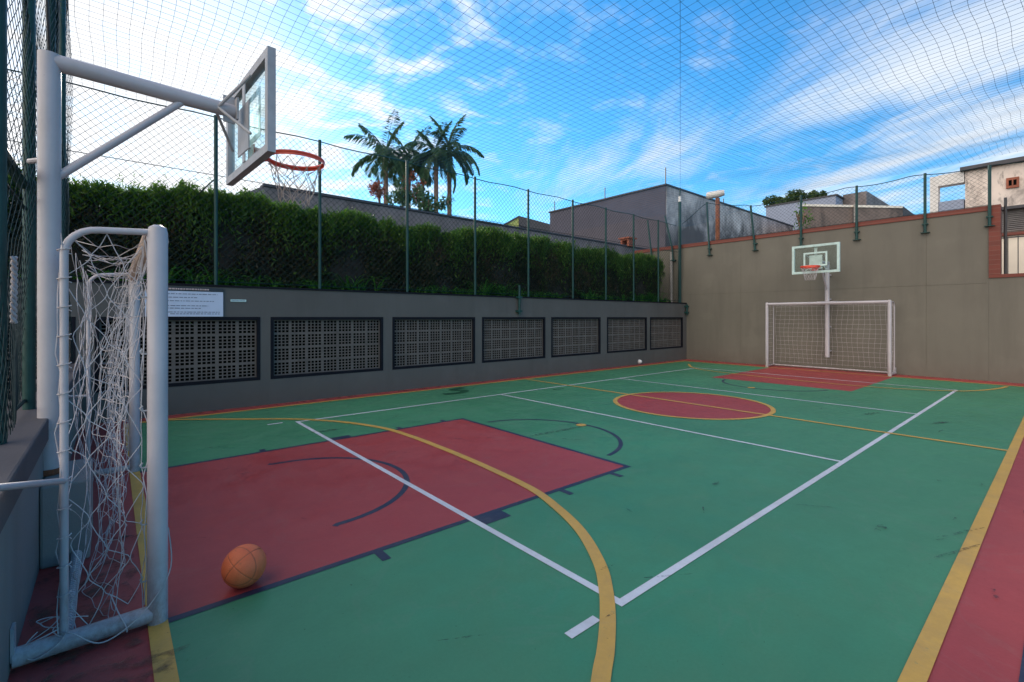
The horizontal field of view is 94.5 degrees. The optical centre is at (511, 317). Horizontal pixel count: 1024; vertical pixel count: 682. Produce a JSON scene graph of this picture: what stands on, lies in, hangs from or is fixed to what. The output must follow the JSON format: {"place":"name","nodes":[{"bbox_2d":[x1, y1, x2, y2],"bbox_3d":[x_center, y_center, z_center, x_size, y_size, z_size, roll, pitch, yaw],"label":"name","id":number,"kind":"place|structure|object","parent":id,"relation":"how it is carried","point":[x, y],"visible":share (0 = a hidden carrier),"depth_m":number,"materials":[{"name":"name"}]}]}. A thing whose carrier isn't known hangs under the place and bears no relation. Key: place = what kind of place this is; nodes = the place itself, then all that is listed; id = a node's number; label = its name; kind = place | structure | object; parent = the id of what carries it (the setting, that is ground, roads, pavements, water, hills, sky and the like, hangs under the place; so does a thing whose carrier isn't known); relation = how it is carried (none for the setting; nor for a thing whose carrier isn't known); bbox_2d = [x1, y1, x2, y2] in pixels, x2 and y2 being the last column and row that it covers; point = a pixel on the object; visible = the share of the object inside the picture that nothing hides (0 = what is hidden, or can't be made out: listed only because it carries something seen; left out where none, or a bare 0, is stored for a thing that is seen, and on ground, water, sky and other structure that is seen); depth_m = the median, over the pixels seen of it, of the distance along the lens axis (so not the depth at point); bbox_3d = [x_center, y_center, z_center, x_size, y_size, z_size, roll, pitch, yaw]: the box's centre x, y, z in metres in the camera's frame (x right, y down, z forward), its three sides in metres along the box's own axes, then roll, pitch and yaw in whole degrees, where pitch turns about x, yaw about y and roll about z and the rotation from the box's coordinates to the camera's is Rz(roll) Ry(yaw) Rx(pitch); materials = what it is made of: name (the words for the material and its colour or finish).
{"place":"outdoors","nodes":[
{"label":"outdoors","id":0,"kind":"place"},
{"bbox_2d":[7,359,1023,681],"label":"court floor","id":1,"kind":"structure","parent":0,"point":[983,641],"depth_m":2.54,"materials":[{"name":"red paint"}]},
{"bbox_2d":[40,458,92,568],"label":"concrete pier","id":2,"kind":"structure","parent":1,"relation":"on","point":[49,529],"depth_m":2.94,"materials":[{"name":"grey concrete"}]},
{"bbox_2d":[26,46,324,476],"bbox_3d":[-2.464,-0.474,3.777,1.797,2.981,1.139,0,0,-19],"label":"basketball hoop","id":3,"kind":"object","parent":2,"relation":"on","point":[52,67],"visible":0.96,"depth_m":3.12,"materials":[{"name":"white metal"}]},
{"bbox_2d":[0,225,171,668],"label":"football goal","id":4,"kind":"object","parent":1,"relation":"on","point":[150,257],"visible":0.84,"depth_m":2.33,"materials":[{"name":"white metal"}]},
{"bbox_2d":[11,361,1015,681],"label":"court grime","id":5,"kind":"object","parent":1,"relation":"on","point":[45,613],"visible":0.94,"depth_m":2.43,"materials":[{"name":"brown"}]},
{"bbox_2d":[140,361,1023,681],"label":"court playing area","id":6,"kind":"object","parent":1,"relation":"on","point":[828,577],"visible":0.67,"depth_m":3.10,"materials":[{"name":"green paint"}]},
{"bbox_2d":[140,419,622,617],"bbox_3d":[-1.249,1.518,4.722,3.842,0.001,2.980,0,0,-40],"label":"painted key","id":7,"kind":"object","parent":6,"relation":"on","point":[286,516],"visible":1,"depth_m":4.06,"materials":[{"name":"red paint"}]},
{"bbox_2d":[221,544,266,588],"bbox_3d":[-1.513,1.403,2.676,0.224,0.224,0.224,0,0,-40],"label":"basketball","id":8,"kind":"object","parent":7,"relation":"on","point":[243,565],"visible":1,"depth_m":2.61,"materials":[{"name":"orange rubber"}]},
{"bbox_2d":[442,387,468,394],"bbox_3d":[-1.115,1.511,9.756,0.457,0.001,1.026,0,0,8],"label":"dark green patch","id":9,"kind":"object","parent":6,"relation":"on","point":[458,389],"visible":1,"depth_m":9.80,"materials":[{"name":"green paint"}]},
{"bbox_2d":[109,383,1023,639],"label":"court scuff","id":10,"kind":"object","parent":6,"relation":"on","point":[629,509],"visible":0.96,"depth_m":3.49,"materials":[{"name":"green paint"}]},
{"bbox_2d":[124,361,1023,681],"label":"yellow boundary line","id":11,"kind":"object","parent":6,"relation":"on","point":[918,667],"visible":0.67,"depth_m":2.67,"materials":[{"name":"paint"}]},
{"bbox_2d":[140,364,1008,681],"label":"yellow area line","id":12,"kind":"object","parent":6,"relation":"on","point":[604,656],"visible":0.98,"depth_m":3.32,"materials":[{"name":"paint"}]},
{"bbox_2d":[140,379,1023,681],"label":"navy court line","id":13,"kind":"object","parent":6,"relation":"on","point":[488,517],"visible":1,"depth_m":3.66,"materials":[{"name":"paint"}]},
{"bbox_2d":[267,368,956,637],"bbox_3d":[2.904,1.515,8.287,11.825,0.001,5.849,0,0,-40],"label":"white court line","id":14,"kind":"object","parent":6,"relation":"on","point":[573,632],"visible":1,"depth_m":3.64,"materials":[{"name":"paint"}]},
{"bbox_2d":[617,393,770,418],"bbox_3d":[3.130,1.518,8.326,2.500,0.001,2.500,0,0,-40],"label":"circle","id":15,"kind":"object","parent":6,"relation":"on","point":[658,406],"visible":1,"depth_m":8.16,"materials":[{"name":"red paint"}]},
{"bbox_2d":[713,368,891,390],"bbox_3d":[7.401,1.518,12.049,3.630,0.001,2.980,0,0,-40],"label":"painted key","id":16,"kind":"object","parent":6,"relation":"on","point":[827,377],"visible":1,"depth_m":11.78,"materials":[{"name":"red paint"}]},
{"bbox_2d":[765,300,896,375],"bbox_3d":[8.988,0.529,13.550,0.598,1.981,3.085,0,0,-40],"label":"football goal","id":17,"kind":"object","parent":1,"relation":"on","point":[890,342],"visible":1,"depth_m":13.25,"materials":[{"name":"white metal"}]},
{"bbox_2d":[7,0,1023,223],"label":"sky","id":18,"kind":"structure","parent":0,"point":[391,37],"materials":[{"name":"blue"}]},
{"bbox_2d":[505,216,549,231],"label":"house","id":19,"kind":"structure","parent":0,"point":[546,226],"depth_m":39.88,"materials":[{"name":"grey paint"}]},
{"bbox_2d":[549,167,792,248],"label":"grey building","id":20,"kind":"structure","parent":0,"point":[694,233],"depth_m":23.27,"materials":[{"name":"paint"}]},
{"bbox_2d":[764,191,889,229],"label":"house","id":21,"kind":"structure","parent":0,"point":[788,213],"depth_m":32.30,"materials":[{"name":"concrete"}]},
{"bbox_2d":[802,204,912,228],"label":"brown building","id":22,"kind":"structure","parent":0,"point":[846,218],"depth_m":26.40,"materials":[{"name":"stone"}]},
{"bbox_2d":[960,156,1023,208],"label":"weathered building","id":23,"kind":"structure","parent":0,"point":[1007,180],"depth_m":13.98,"materials":[{"name":"paint"}]},
{"label":"ground","id":24,"kind":"structure","parent":0,"visible":0},
{"bbox_2d":[0,363,82,681],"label":"wall","id":25,"kind":"structure","parent":24,"relation":"on","point":[21,454],"depth_m":2.30,"materials":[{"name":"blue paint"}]},
{"bbox_2d":[0,0,73,444],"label":"chain link fence","id":26,"kind":"object","parent":25,"relation":"on","point":[24,180],"visible":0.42,"depth_m":3.19,"materials":[{"name":"green metal"}]},
{"bbox_2d":[9,256,17,323],"bbox_3d":[-2.624,-0.146,2.495,0.032,0.359,0.051,0,0,-40],"label":"hanging rope","id":27,"kind":"object","parent":26,"relation":"hanging from","point":[13,304],"visible":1,"depth_m":2.49,"materials":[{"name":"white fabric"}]},
{"bbox_2d":[45,0,50,50],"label":"black cable","id":28,"kind":"object","parent":26,"relation":"attached to","point":[48,25],"visible":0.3,"depth_m":3.94,"materials":[{"name":"metal"}]},
{"bbox_2d":[7,277,686,424],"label":"retaining wall","id":29,"kind":"structure","parent":24,"relation":"on","point":[261,345],"depth_m":9.40,"materials":[{"name":"grey paint"}]},
{"bbox_2d":[145,286,222,316],"bbox_3d":[-5.151,-0.245,7.474,1.020,0.460,0.032,0,0,-40],"label":"notice board","id":30,"kind":"object","parent":29,"relation":"attached to","point":[191,302],"visible":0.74,"depth_m":7.54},
{"bbox_2d":[231,299,245,301],"bbox_3d":[-4.597,-0.283,7.957,0.230,0.037,0.012,0,0,-40],"label":"label plate","id":31,"kind":"object","parent":29,"relation":"attached to","point":[234,300],"visible":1,"depth_m":7.94,"materials":[{"name":"teal paint"}]},
{"bbox_2d":[7,69,680,301],"bbox_3d":[-0.991,-1.933,11.343,18.367,2.795,0.428,0,0,-40],"label":"chain link fence","id":32,"kind":"object","parent":29,"relation":"on","point":[216,207],"visible":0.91,"depth_m":9.45,"materials":[{"name":"green metal"}]},
{"bbox_2d":[60,0,1023,225],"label":"overhead net","id":33,"kind":"object","parent":32,"relation":"attached to","point":[630,100],"visible":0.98,"depth_m":7.16,"materials":[{"name":"grey fabric"}]},
{"bbox_2d":[515,285,522,313],"bbox_3d":[0.176,-0.445,11.937,0.140,0.730,0.109,0,0,-40],"label":"wall bracket","id":34,"kind":"object","parent":29,"relation":"attached to","point":[519,297],"depth_m":11.90,"materials":[{"name":"green metal"}]},
{"bbox_2d":[678,188,680,302],"bbox_3d":[6.138,-2.636,17.322,0.120,4.192,0.114,0,0,-40],"label":"corner post","id":35,"kind":"object","parent":29,"relation":"on","point":[679,242],"visible":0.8,"depth_m":17.28,"materials":[{"name":"green metal"}]},
{"bbox_2d":[367,179,385,202],"bbox_3d":[-8.086,-3.368,27.763,1.000,9.786,1.545,0,0,23],"label":"shrub","id":36,"kind":"object","parent":24,"relation":"on","point":[377,190],"visible":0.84,"depth_m":27.88,"materials":[{"name":"red plant"}]},
{"bbox_2d":[344,109,418,203],"bbox_3d":[-8.173,-5.587,29.890,4.515,14.215,4.531,0,0,24],"label":"palm tree","id":37,"kind":"object","parent":24,"relation":"on","point":[371,138],"visible":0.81,"depth_m":29.62,"materials":[{"name":"green plant"}]},
{"bbox_2d":[384,176,425,207],"bbox_3d":[-6.198,-3.372,27.600,2.376,9.793,1.792,0,0,-10],"label":"shrub","id":38,"kind":"object","parent":24,"relation":"on","point":[398,195],"visible":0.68,"depth_m":27.30,"materials":[{"name":"green plant"}]},
{"bbox_2d":[380,126,438,207],"bbox_3d":[-7.207,-5.703,32.133,4.180,14.445,4.278,0,0,-40],"label":"palm tree","id":39,"kind":"object","parent":24,"relation":"on","point":[409,156],"visible":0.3,"depth_m":31.36,"materials":[{"name":"green plant"}]},
{"bbox_2d":[401,170,426,208],"bbox_3d":[-5.880,-3.678,28.505,1.642,10.405,0.985,0,0,12],"label":"shrub","id":40,"kind":"object","parent":24,"relation":"on","point":[420,182],"visible":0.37,"depth_m":28.40,"materials":[{"name":"green plant"}]},
{"bbox_2d":[418,190,454,212],"bbox_3d":[-4.377,-2.856,26.957,1.945,8.762,1.774,0,0,-40],"label":"shrub","id":41,"kind":"object","parent":24,"relation":"on","point":[429,206],"visible":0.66,"depth_m":26.72,"materials":[{"name":"green plant"}]},
{"bbox_2d":[404,121,472,211],"bbox_3d":[-4.946,-5.575,29.968,4.080,14.190,3.892,0,0,-40],"label":"palm tree","id":42,"kind":"object","parent":24,"relation":"on","point":[439,151],"visible":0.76,"depth_m":29.63,"materials":[{"name":"green plant"}]},
{"bbox_2d":[250,184,646,255],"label":"boundary wall","id":43,"kind":"structure","parent":24,"relation":"on","point":[368,205],"depth_m":13.21,"materials":[{"name":"concrete"}]},
{"bbox_2d":[618,236,636,246],"bbox_3d":[4.889,-3.170,20.012,0.570,0.380,0.540,0,0,-40],"label":"brick vent","id":44,"kind":"object","parent":43,"relation":"on","point":[626,241],"visible":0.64,"depth_m":19.87,"materials":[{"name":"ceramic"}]},
{"bbox_2d":[415,114,483,214],"bbox_3d":[-4.223,-6.079,30.934,4.274,15.198,4.249,0,0,20],"label":"palm tree","id":45,"kind":"object","parent":24,"relation":"on","point":[461,147],"visible":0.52,"depth_m":30.92,"materials":[{"name":"green plant"}]},
{"bbox_2d":[762,189,810,205],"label":"tree","id":46,"kind":"object","parent":24,"relation":"on","point":[794,194],"visible":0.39,"depth_m":45.03,"materials":[{"name":"green plant"}]},
{"bbox_2d":[792,201,813,228],"bbox_3d":[12.830,-1.848,20.947,0.674,6.748,1.003,0,0,-18],"label":"sapling","id":47,"kind":"object","parent":24,"relation":"on","point":[803,216],"visible":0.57,"depth_m":20.92,"materials":[{"name":"green plant"}]},
{"bbox_2d":[808,189,828,198],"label":"tree","id":48,"kind":"object","parent":24,"relation":"on","point":[813,192],"visible":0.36,"depth_m":46.65,"materials":[{"name":"green plant"}]},
{"bbox_2d":[634,204,1023,383],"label":"boundary wall","id":49,"kind":"structure","parent":24,"relation":"on","point":[950,290],"depth_m":13.05,"materials":[{"name":"brown paint"}]},
{"bbox_2d":[647,220,651,255],"bbox_3d":[5.363,-2.931,18.330,0.119,1.706,0.320,0,0,-40],"label":"slanted post","id":50,"kind":"object","parent":49,"relation":"attached to","point":[649,237],"visible":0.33,"depth_m":18.32,"materials":[{"name":"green metal"}]},
{"bbox_2d":[664,216,674,261],"bbox_3d":[5.900,-2.957,17.696,0.119,1.760,0.460,0,0,-40],"label":"slanted post","id":51,"kind":"object","parent":49,"relation":"attached to","point":[672,260],"visible":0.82,"depth_m":17.64,"materials":[{"name":"green metal"}]},
{"bbox_2d":[670,252,672,301],"bbox_3d":[5.937,-1.455,17.637,0.120,1.950,0.120,0,0,-40],"label":"drain pipe","id":52,"kind":"object","parent":49,"relation":"attached to","point":[671,281],"visible":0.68,"depth_m":17.60,"materials":[{"name":"grey plastic"}]},
{"bbox_2d":[706,190,724,239],"bbox_3d":[7.213,-2.995,16.799,0.606,3.029,0.254,0,0,21],"label":"chimney flue pipe","id":53,"kind":"object","parent":49,"relation":"attached to","point":[717,236],"visible":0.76,"depth_m":16.73,"materials":[{"name":"metal"}]},
{"bbox_2d":[792,242,839,356],"bbox_3d":[8.559,-0.435,13.207,1.488,3.150,1.293,0,0,-1],"label":"basketball hoop","id":54,"kind":"object","parent":49,"relation":"attached to","point":[816,262],"visible":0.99,"depth_m":13.23,"materials":[{"name":"white metal"}]},
{"bbox_2d":[682,161,1023,255],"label":"chain link fence","id":55,"kind":"object","parent":49,"relation":"attached to","point":[924,213],"visible":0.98,"depth_m":13.23,"materials":[{"name":"green metal"}]},
{"bbox_2d":[1002,197,1023,273],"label":"window frame","id":56,"kind":"object","parent":49,"relation":"on","point":[1005,238],"visible":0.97,"depth_m":11.15,"materials":[{"name":"metal"}]},
{"bbox_2d":[930,172,964,212],"bbox_3d":[13.766,-1.490,14.963,0.350,6.020,0.800,0,0,-40],"label":"concrete portal","id":57,"kind":"object","parent":24,"relation":"on","point":[954,181],"visible":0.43,"depth_m":14.92,"materials":[{"name":"white paint"}]},
{"bbox_2d":[1002,204,1023,273],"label":"annex","id":58,"kind":"object","parent":24,"relation":"on","point":[1015,220],"visible":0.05,"depth_m":12.72,"materials":[{"name":"beige paint"}]},
{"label":"planting bed","id":59,"kind":"structure","parent":24,"relation":"on","visible":0},
{"bbox_2d":[7,163,665,323],"bbox_3d":[-2.317,-1.040,11.034,19.865,3.078,1.566,0,0,-40],"label":"hedge","id":60,"kind":"object","parent":59,"relation":"in","point":[340,258],"visible":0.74,"depth_m":9.18,"materials":[{"name":"green plant"}]},
{"bbox_2d":[7,260,670,301],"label":"border plants","id":61,"kind":"object","parent":59,"relation":"in","point":[190,274],"visible":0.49,"depth_m":9.51,"materials":[{"name":"green plant"}]}
]}

